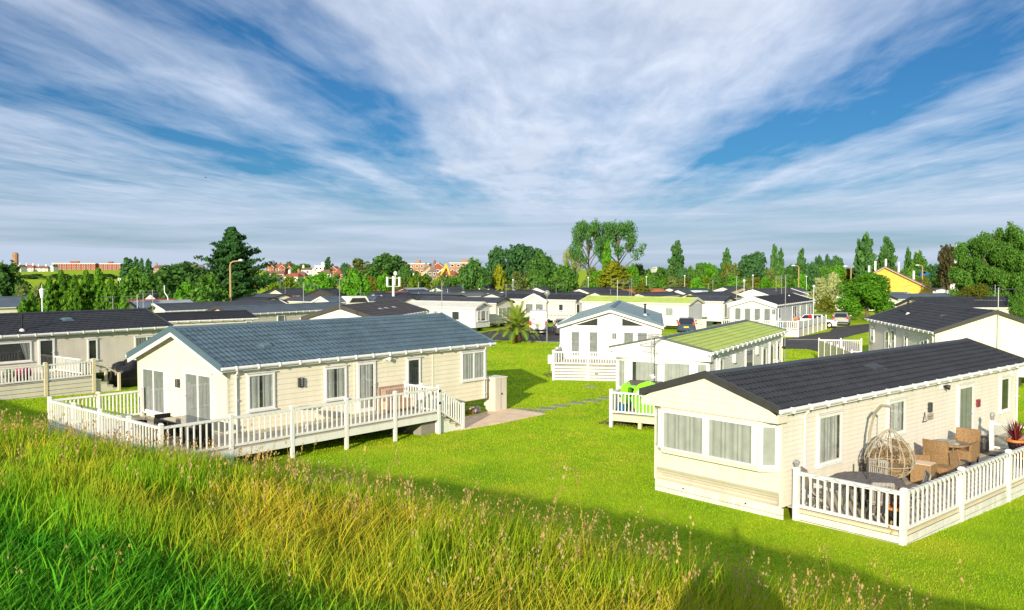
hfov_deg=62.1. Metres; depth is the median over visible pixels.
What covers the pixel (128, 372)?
covered barbecue
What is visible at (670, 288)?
mobile home
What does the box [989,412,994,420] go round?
solar lantern
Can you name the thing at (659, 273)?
shrub
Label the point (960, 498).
deck
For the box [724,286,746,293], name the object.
mobile home
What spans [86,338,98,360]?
window
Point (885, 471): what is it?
slatted chair
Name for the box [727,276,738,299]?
television aerial
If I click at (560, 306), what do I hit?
window
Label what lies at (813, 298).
street lamp
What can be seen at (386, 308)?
mobile home
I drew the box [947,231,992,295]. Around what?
broadleaf tree
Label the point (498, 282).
conifer tree
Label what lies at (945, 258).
broadleaf tree
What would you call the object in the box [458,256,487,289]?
broadleaf tree
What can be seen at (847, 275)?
broadleaf tree
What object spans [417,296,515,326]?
mobile home
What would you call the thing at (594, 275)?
shrub
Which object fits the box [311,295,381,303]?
mobile home
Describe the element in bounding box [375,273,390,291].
shrub
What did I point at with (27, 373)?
flower pot
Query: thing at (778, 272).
broadleaf tree
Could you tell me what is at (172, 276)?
broadleaf tree
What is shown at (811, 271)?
broadleaf tree
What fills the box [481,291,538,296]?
mobile home
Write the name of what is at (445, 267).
excavator
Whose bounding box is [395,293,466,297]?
mobile home
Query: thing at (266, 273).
shrub
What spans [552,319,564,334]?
car
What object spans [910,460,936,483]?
side table
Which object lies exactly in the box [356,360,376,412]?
door
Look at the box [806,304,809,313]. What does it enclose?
window
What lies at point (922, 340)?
window
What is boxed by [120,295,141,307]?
television aerial
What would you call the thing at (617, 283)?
television aerial
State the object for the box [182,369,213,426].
door
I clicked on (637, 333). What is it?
window
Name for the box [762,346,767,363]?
window
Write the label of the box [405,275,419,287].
broadleaf tree
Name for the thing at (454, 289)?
mobile home
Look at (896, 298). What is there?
mobile home
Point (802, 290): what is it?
mobile home
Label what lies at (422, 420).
deck
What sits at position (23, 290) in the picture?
shrub
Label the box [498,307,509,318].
window
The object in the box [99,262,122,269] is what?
apartment block
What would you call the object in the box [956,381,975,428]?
door
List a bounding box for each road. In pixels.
[482,326,559,341]
[781,324,868,352]
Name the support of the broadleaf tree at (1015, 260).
on the ground at (678, 518)
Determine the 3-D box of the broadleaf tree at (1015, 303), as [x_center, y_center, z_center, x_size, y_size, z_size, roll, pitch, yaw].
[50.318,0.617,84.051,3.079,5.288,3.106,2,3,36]
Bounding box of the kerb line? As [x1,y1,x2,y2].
[788,339,839,339]
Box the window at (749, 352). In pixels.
[745,346,754,365]
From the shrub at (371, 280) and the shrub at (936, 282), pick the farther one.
the shrub at (371, 280)
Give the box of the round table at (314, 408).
[299,405,321,428]
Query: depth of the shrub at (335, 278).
329.16 m
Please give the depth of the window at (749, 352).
41.23 m
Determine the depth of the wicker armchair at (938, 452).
24.76 m
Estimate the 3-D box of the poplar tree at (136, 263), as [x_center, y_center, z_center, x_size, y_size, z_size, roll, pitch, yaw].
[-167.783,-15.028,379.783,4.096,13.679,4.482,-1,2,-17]
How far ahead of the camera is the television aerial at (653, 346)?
34.69 m
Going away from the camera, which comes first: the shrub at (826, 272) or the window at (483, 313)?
the window at (483, 313)
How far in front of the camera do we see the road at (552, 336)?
84.41 m
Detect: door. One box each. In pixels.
[37,337,55,371]
[142,367,166,414]
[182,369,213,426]
[277,315,284,320]
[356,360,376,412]
[570,331,579,357]
[588,331,598,358]
[769,340,774,362]
[792,305,796,320]
[890,329,895,347]
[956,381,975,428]
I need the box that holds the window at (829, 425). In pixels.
[816,409,844,468]
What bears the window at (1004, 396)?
in the mobile home at (751, 433)
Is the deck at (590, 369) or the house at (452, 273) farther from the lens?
the house at (452, 273)
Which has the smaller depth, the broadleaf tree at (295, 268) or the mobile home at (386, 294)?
the mobile home at (386, 294)
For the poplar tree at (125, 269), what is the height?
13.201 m
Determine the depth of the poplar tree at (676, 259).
258.66 m
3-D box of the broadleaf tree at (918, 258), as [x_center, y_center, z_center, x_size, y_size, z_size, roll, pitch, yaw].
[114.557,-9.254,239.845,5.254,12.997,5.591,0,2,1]
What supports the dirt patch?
on the ground at (678, 518)
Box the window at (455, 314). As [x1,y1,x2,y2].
[452,311,459,320]
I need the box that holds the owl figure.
[980,433,1003,455]
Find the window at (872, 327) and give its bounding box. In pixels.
[870,325,874,341]
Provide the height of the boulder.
0.340 m
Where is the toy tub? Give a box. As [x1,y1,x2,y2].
[617,401,627,413]
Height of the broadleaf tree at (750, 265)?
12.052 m
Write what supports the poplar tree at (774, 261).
on the ground at (678, 518)
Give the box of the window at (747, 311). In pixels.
[744,308,750,319]
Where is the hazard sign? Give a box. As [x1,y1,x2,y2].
[922,413,933,422]
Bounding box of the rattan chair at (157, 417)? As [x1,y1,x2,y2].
[154,413,178,435]
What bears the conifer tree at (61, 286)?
on the ground at (678, 518)
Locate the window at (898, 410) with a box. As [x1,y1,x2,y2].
[887,396,907,437]
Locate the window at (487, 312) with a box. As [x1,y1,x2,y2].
[486,310,489,320]
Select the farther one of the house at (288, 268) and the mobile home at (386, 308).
the house at (288, 268)
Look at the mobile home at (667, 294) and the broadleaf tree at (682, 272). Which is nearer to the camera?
the mobile home at (667, 294)
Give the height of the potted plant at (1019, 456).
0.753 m
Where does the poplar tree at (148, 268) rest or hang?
on the ground at (678, 518)
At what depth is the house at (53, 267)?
820.91 m
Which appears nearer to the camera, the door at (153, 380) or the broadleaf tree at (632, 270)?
the door at (153, 380)
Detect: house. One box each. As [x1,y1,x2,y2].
[18,263,26,271]
[26,263,36,270]
[35,264,50,270]
[50,263,58,270]
[153,263,162,273]
[268,264,276,270]
[268,268,286,278]
[278,263,285,271]
[283,270,304,280]
[286,263,292,273]
[297,270,308,278]
[301,266,315,274]
[312,268,327,276]
[314,262,324,271]
[321,267,332,277]
[330,264,338,276]
[334,268,342,278]
[423,262,436,282]
[434,260,446,276]
[439,271,458,277]
[858,259,935,301]
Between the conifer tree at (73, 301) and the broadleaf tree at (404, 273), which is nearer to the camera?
the conifer tree at (73, 301)
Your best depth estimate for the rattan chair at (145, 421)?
27.54 m
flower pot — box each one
[3,369,14,381]
[14,368,24,380]
[21,368,31,380]
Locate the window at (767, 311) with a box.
[764,308,770,323]
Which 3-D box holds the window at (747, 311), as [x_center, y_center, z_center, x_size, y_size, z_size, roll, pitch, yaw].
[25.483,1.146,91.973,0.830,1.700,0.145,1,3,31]
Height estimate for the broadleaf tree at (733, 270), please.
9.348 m
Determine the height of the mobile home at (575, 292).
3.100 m
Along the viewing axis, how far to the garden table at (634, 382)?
35.91 m
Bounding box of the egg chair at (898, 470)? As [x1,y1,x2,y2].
[860,404,915,494]
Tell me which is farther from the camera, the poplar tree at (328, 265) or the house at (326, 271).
the poplar tree at (328, 265)
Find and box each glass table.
[159,415,208,445]
[933,439,968,465]
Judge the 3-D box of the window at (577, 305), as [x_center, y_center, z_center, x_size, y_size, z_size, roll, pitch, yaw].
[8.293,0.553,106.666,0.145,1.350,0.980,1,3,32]
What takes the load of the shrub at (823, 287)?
on the ground at (678, 518)
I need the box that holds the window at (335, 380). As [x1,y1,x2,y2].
[324,364,348,401]
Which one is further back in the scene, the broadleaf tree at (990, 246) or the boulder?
the broadleaf tree at (990, 246)
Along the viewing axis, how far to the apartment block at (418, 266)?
559.43 m
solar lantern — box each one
[793,460,799,466]
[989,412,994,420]
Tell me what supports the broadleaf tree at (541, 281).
on the ground at (678, 518)
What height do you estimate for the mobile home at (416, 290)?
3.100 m
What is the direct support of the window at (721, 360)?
in the mobile home at (739, 343)
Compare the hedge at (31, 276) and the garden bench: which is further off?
the hedge at (31, 276)
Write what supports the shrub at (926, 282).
on the ground at (678, 518)
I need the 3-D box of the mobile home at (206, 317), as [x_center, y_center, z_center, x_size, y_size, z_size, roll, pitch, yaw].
[-26.099,2.249,64.096,12.870,3.450,4.150,-2,3,-42]
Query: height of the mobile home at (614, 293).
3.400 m
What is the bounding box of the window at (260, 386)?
[245,370,276,412]
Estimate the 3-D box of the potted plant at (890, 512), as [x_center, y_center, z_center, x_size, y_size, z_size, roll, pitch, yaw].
[8.937,4.615,19.661,0.792,0.997,0.635,-1,2,-22]
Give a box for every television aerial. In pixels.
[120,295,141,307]
[132,293,156,307]
[300,282,317,302]
[339,279,339,317]
[504,284,518,288]
[611,278,636,299]
[635,325,663,384]
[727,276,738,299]
[784,275,785,360]
[988,288,1004,347]
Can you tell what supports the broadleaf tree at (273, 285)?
on the ground at (678, 518)
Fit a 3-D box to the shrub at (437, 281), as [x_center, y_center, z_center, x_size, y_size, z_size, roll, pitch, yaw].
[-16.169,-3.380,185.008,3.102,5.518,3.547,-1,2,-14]
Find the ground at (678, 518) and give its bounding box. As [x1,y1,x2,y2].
[0,270,1023,609]
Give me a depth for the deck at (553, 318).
104.67 m
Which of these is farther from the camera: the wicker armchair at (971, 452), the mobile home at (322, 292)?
the mobile home at (322, 292)
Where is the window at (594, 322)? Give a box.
[570,317,598,326]
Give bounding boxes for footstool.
[937,463,954,481]
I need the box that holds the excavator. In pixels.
[438,264,450,274]
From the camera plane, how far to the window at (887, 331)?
56.77 m
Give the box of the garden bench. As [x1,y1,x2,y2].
[378,384,414,412]
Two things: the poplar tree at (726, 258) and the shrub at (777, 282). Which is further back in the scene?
the poplar tree at (726, 258)
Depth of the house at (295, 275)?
451.64 m
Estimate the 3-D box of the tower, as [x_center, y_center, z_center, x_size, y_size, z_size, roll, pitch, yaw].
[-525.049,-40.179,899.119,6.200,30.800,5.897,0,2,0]
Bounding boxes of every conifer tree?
[16,296,28,312]
[26,290,44,311]
[36,276,62,311]
[40,269,69,310]
[59,274,92,310]
[79,269,93,305]
[83,267,105,309]
[93,277,123,309]
[116,294,129,308]
[487,264,511,290]
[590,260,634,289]
[633,281,653,292]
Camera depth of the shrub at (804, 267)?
237.22 m
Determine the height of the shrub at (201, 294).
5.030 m
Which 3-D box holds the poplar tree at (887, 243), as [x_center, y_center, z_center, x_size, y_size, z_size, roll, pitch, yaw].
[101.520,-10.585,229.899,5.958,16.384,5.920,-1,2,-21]
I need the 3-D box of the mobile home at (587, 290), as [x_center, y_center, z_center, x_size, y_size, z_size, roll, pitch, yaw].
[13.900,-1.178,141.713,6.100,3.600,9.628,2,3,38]
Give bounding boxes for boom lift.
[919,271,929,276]
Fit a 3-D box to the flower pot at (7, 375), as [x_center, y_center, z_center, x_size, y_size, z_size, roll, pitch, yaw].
[-24.427,3.433,41.186,0.572,0.756,0.616,0,2,0]
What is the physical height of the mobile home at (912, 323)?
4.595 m
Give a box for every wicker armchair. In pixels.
[892,439,929,462]
[922,438,957,470]
[949,427,980,465]
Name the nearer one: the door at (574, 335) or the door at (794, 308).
the door at (574, 335)
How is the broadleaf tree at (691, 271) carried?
on the ground at (678, 518)
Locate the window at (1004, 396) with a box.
[999,374,1011,413]
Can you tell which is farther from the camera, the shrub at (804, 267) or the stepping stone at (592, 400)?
the shrub at (804, 267)
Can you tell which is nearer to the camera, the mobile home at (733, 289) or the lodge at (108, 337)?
the lodge at (108, 337)
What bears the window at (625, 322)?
in the chalet
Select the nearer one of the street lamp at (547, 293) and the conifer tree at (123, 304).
the conifer tree at (123, 304)
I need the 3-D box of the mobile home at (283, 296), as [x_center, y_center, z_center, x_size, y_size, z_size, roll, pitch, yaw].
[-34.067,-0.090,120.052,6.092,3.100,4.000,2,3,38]
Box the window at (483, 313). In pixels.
[480,310,485,321]
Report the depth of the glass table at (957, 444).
25.71 m
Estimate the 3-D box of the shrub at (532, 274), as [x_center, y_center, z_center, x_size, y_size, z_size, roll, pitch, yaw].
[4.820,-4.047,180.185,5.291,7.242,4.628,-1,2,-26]
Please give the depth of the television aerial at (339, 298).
62.01 m
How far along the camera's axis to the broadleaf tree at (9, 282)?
109.72 m
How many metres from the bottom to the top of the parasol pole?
1.280 m
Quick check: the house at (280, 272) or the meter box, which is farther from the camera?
the house at (280, 272)
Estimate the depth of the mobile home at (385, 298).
103.74 m
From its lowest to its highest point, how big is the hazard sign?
0.320 m
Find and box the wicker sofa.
[866,445,910,479]
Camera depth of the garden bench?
33.75 m
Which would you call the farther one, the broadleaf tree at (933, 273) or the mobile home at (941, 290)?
the broadleaf tree at (933, 273)
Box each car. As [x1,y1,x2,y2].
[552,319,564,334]
[676,317,696,331]
[799,314,837,327]
[833,312,851,325]
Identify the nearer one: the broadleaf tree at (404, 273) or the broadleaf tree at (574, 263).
the broadleaf tree at (574, 263)
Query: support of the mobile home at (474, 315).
on the ground at (678, 518)
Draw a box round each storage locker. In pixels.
[484,375,507,410]
[694,319,706,329]
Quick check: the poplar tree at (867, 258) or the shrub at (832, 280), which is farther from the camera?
the poplar tree at (867, 258)
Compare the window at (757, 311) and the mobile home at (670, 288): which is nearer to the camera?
the window at (757, 311)
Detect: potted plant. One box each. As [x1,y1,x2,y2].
[885,483,918,525]
[1001,418,1023,456]
[1014,443,1022,467]
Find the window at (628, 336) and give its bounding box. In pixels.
[623,331,633,342]
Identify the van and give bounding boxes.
[528,310,549,332]
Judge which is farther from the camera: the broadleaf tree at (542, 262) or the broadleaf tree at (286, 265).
the broadleaf tree at (286, 265)
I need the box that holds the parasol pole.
[857,457,876,510]
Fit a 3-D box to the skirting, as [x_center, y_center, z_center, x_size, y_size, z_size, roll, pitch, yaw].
[5.459,5.332,22.827,0.100,0.580,4.080,-2,3,-41]
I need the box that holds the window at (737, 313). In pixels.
[734,307,741,320]
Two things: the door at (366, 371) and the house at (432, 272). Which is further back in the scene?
the house at (432, 272)
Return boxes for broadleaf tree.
[0,260,32,295]
[115,266,163,299]
[154,261,201,291]
[194,272,228,301]
[264,275,283,290]
[267,273,276,280]
[281,276,295,288]
[284,261,294,268]
[291,264,301,272]
[299,263,310,267]
[302,272,332,292]
[340,262,349,279]
[340,268,371,295]
[346,258,373,278]
[364,252,412,285]
[396,264,413,282]
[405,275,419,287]
[422,273,431,281]
[442,275,458,285]
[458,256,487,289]
[485,245,517,285]
[506,243,540,283]
[528,248,557,280]
[531,275,549,287]
[549,262,579,291]
[560,249,586,273]
[568,218,609,281]
[594,219,646,266]
[626,263,641,288]
[634,263,645,282]
[642,268,657,280]
[663,268,670,281]
[677,267,691,280]
[688,265,695,278]
[697,262,718,280]
[720,262,732,278]
[723,262,739,280]
[737,251,766,282]
[764,267,775,281]
[773,268,784,276]
[782,264,802,280]
[804,261,821,293]
[814,254,822,288]
[817,265,822,274]
[823,254,833,267]
[829,265,845,280]
[832,255,843,267]
[835,272,894,320]
[841,267,854,282]
[872,249,897,271]
[903,267,917,280]
[908,249,927,275]
[913,264,929,281]
[928,263,948,287]
[937,244,955,288]
[947,231,992,295]
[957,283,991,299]
[1007,285,1023,318]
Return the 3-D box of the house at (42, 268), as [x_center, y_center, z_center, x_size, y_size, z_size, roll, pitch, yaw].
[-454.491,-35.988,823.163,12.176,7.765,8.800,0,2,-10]
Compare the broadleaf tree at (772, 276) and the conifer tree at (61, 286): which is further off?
the broadleaf tree at (772, 276)
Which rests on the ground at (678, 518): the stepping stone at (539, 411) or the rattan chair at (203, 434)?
the stepping stone at (539, 411)
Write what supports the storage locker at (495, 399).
on the ground at (678, 518)
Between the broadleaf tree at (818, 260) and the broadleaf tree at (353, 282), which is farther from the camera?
the broadleaf tree at (818, 260)
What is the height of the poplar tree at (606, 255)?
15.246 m
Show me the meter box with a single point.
(549, 359)
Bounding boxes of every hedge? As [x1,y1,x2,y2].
[15,274,44,278]
[38,274,77,278]
[104,274,117,278]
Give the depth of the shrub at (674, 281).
203.11 m
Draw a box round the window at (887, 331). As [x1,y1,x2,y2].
[883,328,889,348]
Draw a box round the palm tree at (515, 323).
[490,300,543,342]
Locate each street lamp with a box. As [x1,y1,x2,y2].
[39,284,44,311]
[229,259,242,300]
[544,290,549,340]
[812,285,814,313]
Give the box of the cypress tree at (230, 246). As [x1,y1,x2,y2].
[194,226,281,299]
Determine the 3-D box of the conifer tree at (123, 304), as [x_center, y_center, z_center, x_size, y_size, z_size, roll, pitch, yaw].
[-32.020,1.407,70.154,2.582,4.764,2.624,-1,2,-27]
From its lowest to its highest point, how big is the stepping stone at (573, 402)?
0.072 m
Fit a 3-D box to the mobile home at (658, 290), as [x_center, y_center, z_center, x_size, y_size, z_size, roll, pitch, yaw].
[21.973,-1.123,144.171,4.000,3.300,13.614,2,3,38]
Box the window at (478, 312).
[477,311,480,321]
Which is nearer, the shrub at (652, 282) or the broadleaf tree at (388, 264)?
the shrub at (652, 282)
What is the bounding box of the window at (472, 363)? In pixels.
[460,349,487,382]
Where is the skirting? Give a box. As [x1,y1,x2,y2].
[655,479,783,519]
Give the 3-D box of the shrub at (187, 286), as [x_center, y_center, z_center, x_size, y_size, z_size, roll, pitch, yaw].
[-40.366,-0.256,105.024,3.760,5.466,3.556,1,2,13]
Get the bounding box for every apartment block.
[54,261,98,269]
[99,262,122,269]
[406,260,431,276]
[449,259,467,272]
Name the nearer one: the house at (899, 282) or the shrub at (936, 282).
the house at (899, 282)
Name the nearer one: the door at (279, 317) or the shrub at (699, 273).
the door at (279, 317)
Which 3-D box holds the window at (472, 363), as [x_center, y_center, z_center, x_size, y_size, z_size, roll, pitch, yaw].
[-1.700,2.700,37.947,0.145,1.370,1.680,2,3,41]
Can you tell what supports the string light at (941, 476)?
on the deck at (960, 498)
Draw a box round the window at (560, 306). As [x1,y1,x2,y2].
[558,304,563,312]
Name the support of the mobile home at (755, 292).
on the ground at (678, 518)
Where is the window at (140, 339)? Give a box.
[134,335,153,359]
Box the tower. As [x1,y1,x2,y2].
[12,252,18,264]
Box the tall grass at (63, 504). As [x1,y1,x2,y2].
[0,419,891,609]
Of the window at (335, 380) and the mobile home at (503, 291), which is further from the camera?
the mobile home at (503, 291)
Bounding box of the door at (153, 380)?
[142,367,166,414]
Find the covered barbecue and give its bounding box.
[108,359,137,386]
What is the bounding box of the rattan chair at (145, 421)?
[124,420,146,441]
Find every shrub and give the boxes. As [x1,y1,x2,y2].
[14,284,36,301]
[32,282,43,302]
[151,283,174,298]
[172,281,193,299]
[184,285,213,301]
[258,271,269,288]
[295,277,304,287]
[330,274,340,287]
[367,276,379,290]
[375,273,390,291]
[391,277,405,290]
[414,271,422,282]
[419,278,430,288]
[432,277,442,286]
[437,271,445,281]
[508,271,531,289]
[526,269,544,288]
[580,266,595,287]
[587,270,600,286]
[645,276,660,288]
[654,267,666,281]
[658,277,666,288]
[663,276,681,288]
[669,265,680,276]
[679,276,690,287]
[690,276,704,287]
[693,262,705,282]
[702,277,715,289]
[711,275,726,289]
[724,274,742,286]
[740,277,753,288]
[750,277,759,288]
[758,275,772,287]
[771,275,783,287]
[780,273,795,287]
[792,273,809,295]
[797,263,809,293]
[810,277,835,311]
[815,296,836,313]
[819,265,831,283]
[825,271,843,305]
[919,276,931,286]
[926,264,935,270]
[932,268,947,288]
[934,274,940,287]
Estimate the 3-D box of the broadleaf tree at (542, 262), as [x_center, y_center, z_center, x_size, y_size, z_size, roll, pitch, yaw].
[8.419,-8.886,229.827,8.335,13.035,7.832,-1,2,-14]
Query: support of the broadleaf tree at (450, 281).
on the ground at (678, 518)
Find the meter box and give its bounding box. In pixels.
[548,355,551,370]
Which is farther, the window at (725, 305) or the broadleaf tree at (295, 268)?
the broadleaf tree at (295, 268)
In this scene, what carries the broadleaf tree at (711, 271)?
on the ground at (678, 518)
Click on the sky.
(444, 132)
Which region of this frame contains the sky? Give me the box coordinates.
[0,0,1023,269]
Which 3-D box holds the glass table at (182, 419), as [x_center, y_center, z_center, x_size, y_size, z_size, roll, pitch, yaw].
[-10.614,4.073,27.629,1.540,0.725,1.000,2,3,41]
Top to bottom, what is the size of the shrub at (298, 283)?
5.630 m
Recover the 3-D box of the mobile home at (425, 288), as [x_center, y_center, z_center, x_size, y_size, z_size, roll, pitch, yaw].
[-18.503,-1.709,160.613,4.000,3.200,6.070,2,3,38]
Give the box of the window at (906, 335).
[904,334,907,345]
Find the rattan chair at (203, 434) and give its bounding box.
[186,423,211,448]
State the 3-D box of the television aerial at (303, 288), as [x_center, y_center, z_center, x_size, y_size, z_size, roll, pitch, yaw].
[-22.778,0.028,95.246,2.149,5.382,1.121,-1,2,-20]
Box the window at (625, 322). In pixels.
[621,317,647,326]
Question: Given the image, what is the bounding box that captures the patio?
[450,408,544,430]
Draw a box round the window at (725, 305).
[724,304,727,317]
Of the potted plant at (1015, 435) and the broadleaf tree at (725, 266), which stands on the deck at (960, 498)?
the potted plant at (1015, 435)
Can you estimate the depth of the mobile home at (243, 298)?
104.83 m
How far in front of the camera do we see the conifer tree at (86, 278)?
75.64 m
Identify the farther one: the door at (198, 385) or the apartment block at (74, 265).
the apartment block at (74, 265)
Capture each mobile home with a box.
[0,296,26,312]
[127,298,176,301]
[128,299,194,307]
[142,292,185,298]
[145,299,287,312]
[155,309,257,325]
[205,301,343,321]
[232,296,286,301]
[247,293,292,299]
[267,288,305,295]
[284,296,317,303]
[300,288,347,296]
[300,299,429,319]
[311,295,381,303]
[366,292,412,295]
[374,296,419,301]
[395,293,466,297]
[396,287,428,290]
[400,289,427,291]
[407,300,492,330]
[410,291,452,293]
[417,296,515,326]
[421,292,486,296]
[428,286,466,292]
[456,289,497,293]
[471,285,497,290]
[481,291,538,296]
[495,290,538,292]
[501,293,585,321]
[528,286,558,291]
[535,291,585,294]
[569,287,616,293]
[579,295,704,326]
[586,290,634,295]
[607,319,787,417]
[618,288,666,292]
[632,291,682,296]
[636,338,1023,507]
[664,287,686,290]
[673,288,712,293]
[678,291,743,300]
[686,295,736,324]
[712,286,735,290]
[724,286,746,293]
[727,288,815,325]
[737,288,808,298]
[739,287,809,292]
[864,300,1023,385]
[869,292,909,310]
[875,293,951,313]
[894,296,1013,314]
[931,287,957,293]
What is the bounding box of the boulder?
[468,405,480,412]
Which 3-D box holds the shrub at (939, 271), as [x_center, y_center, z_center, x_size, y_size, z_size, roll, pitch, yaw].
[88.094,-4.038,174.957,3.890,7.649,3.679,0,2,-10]
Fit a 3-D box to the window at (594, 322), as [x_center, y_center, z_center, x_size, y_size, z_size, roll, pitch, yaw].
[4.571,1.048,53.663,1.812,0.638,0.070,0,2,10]
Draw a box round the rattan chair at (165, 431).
[141,425,166,447]
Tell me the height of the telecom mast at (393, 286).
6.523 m
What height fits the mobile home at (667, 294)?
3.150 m
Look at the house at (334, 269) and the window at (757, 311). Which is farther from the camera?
the house at (334, 269)
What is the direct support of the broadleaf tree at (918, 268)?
on the ground at (678, 518)
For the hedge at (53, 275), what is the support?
on the ground at (678, 518)
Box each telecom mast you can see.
[277,276,282,288]
[386,271,399,295]
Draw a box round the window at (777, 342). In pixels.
[776,340,780,361]
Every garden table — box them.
[628,380,662,410]
[831,471,904,512]
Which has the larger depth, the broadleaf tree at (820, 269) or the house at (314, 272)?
the house at (314, 272)
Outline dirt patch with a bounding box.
[599,419,653,427]
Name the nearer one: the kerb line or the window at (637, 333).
the window at (637, 333)
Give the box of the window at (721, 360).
[718,357,723,369]
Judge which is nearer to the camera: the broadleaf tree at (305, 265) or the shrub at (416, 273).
the shrub at (416, 273)
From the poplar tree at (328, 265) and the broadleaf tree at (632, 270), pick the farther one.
the poplar tree at (328, 265)
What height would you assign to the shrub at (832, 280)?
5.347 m
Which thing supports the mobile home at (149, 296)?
on the ground at (678, 518)
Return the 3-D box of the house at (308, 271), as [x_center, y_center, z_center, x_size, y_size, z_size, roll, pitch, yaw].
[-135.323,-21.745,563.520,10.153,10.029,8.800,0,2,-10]
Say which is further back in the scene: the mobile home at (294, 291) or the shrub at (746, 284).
the shrub at (746, 284)
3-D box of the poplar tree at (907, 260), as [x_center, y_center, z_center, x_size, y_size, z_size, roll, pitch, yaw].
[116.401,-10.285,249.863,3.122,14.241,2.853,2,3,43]
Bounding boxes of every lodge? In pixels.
[0,308,173,386]
[125,312,495,433]
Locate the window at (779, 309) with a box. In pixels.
[778,308,780,320]
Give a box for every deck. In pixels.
[0,356,120,399]
[47,381,464,466]
[538,309,569,321]
[552,345,615,380]
[609,388,654,428]
[722,315,830,336]
[787,420,1023,545]
[818,338,861,356]
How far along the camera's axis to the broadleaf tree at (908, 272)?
184.02 m
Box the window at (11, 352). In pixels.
[0,340,32,363]
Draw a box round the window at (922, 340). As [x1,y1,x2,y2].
[919,337,928,343]
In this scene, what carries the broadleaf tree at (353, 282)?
on the ground at (678, 518)
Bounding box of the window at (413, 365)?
[406,356,421,388]
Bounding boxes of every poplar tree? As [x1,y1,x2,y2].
[118,257,133,278]
[132,257,139,266]
[139,258,144,272]
[144,258,153,274]
[324,257,331,269]
[602,238,611,278]
[667,240,683,269]
[720,247,731,269]
[769,244,779,274]
[776,247,784,272]
[797,248,805,265]
[852,238,860,277]
[854,231,876,275]
[879,235,899,272]
[904,247,911,267]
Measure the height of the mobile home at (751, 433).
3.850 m
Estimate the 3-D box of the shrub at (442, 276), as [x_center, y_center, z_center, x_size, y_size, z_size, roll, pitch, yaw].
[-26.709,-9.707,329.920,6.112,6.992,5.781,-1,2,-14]
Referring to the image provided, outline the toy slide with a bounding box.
[621,381,654,413]
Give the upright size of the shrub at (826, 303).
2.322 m
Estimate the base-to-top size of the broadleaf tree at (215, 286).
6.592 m
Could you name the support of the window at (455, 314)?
in the mobile home at (474, 315)
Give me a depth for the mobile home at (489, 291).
144.47 m
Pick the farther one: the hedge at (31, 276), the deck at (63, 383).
the hedge at (31, 276)
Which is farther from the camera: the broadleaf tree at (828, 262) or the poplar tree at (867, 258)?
the broadleaf tree at (828, 262)
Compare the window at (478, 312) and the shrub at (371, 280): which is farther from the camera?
the shrub at (371, 280)
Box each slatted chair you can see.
[800,466,830,510]
[864,458,888,498]
[864,482,894,519]
[910,470,930,513]
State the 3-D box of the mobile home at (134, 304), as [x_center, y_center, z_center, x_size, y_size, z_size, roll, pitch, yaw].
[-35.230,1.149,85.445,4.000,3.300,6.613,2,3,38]
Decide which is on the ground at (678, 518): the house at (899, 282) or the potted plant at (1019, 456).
the house at (899, 282)
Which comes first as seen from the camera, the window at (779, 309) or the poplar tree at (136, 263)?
the window at (779, 309)
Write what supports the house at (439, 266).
on the ground at (678, 518)
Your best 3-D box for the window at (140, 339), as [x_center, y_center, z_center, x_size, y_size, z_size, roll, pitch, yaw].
[-21.761,2.668,50.680,0.145,1.750,1.630,2,3,37]
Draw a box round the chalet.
[556,300,665,358]
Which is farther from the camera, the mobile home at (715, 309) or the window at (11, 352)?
the mobile home at (715, 309)
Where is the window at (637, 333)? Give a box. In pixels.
[636,332,647,340]
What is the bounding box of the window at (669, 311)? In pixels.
[664,307,673,316]
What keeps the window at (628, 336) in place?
in the chalet
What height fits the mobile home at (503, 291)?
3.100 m
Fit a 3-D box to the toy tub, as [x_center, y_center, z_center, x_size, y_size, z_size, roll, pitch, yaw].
[4.562,4.166,35.103,0.507,0.600,0.520,1,3,29]
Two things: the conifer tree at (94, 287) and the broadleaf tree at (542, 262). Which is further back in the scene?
the broadleaf tree at (542, 262)
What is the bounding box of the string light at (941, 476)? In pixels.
[804,448,1021,494]
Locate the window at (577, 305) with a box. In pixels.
[576,304,579,313]
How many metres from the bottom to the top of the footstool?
0.380 m
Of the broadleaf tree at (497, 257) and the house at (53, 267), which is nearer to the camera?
the broadleaf tree at (497, 257)
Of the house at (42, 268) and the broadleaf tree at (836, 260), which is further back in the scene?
the house at (42, 268)
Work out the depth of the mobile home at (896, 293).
133.69 m
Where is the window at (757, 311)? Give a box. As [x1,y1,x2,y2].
[754,308,760,322]
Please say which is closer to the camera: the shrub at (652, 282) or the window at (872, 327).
the window at (872, 327)
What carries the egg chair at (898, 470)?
on the deck at (960, 498)
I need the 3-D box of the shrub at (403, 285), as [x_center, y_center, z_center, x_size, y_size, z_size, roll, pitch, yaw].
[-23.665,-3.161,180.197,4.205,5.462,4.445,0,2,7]
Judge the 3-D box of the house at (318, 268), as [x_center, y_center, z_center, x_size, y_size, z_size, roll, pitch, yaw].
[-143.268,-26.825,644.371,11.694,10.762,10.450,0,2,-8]
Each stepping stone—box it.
[531,409,547,412]
[537,407,556,409]
[550,404,570,407]
[567,401,586,403]
[583,399,600,401]
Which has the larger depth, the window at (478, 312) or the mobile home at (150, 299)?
the mobile home at (150, 299)

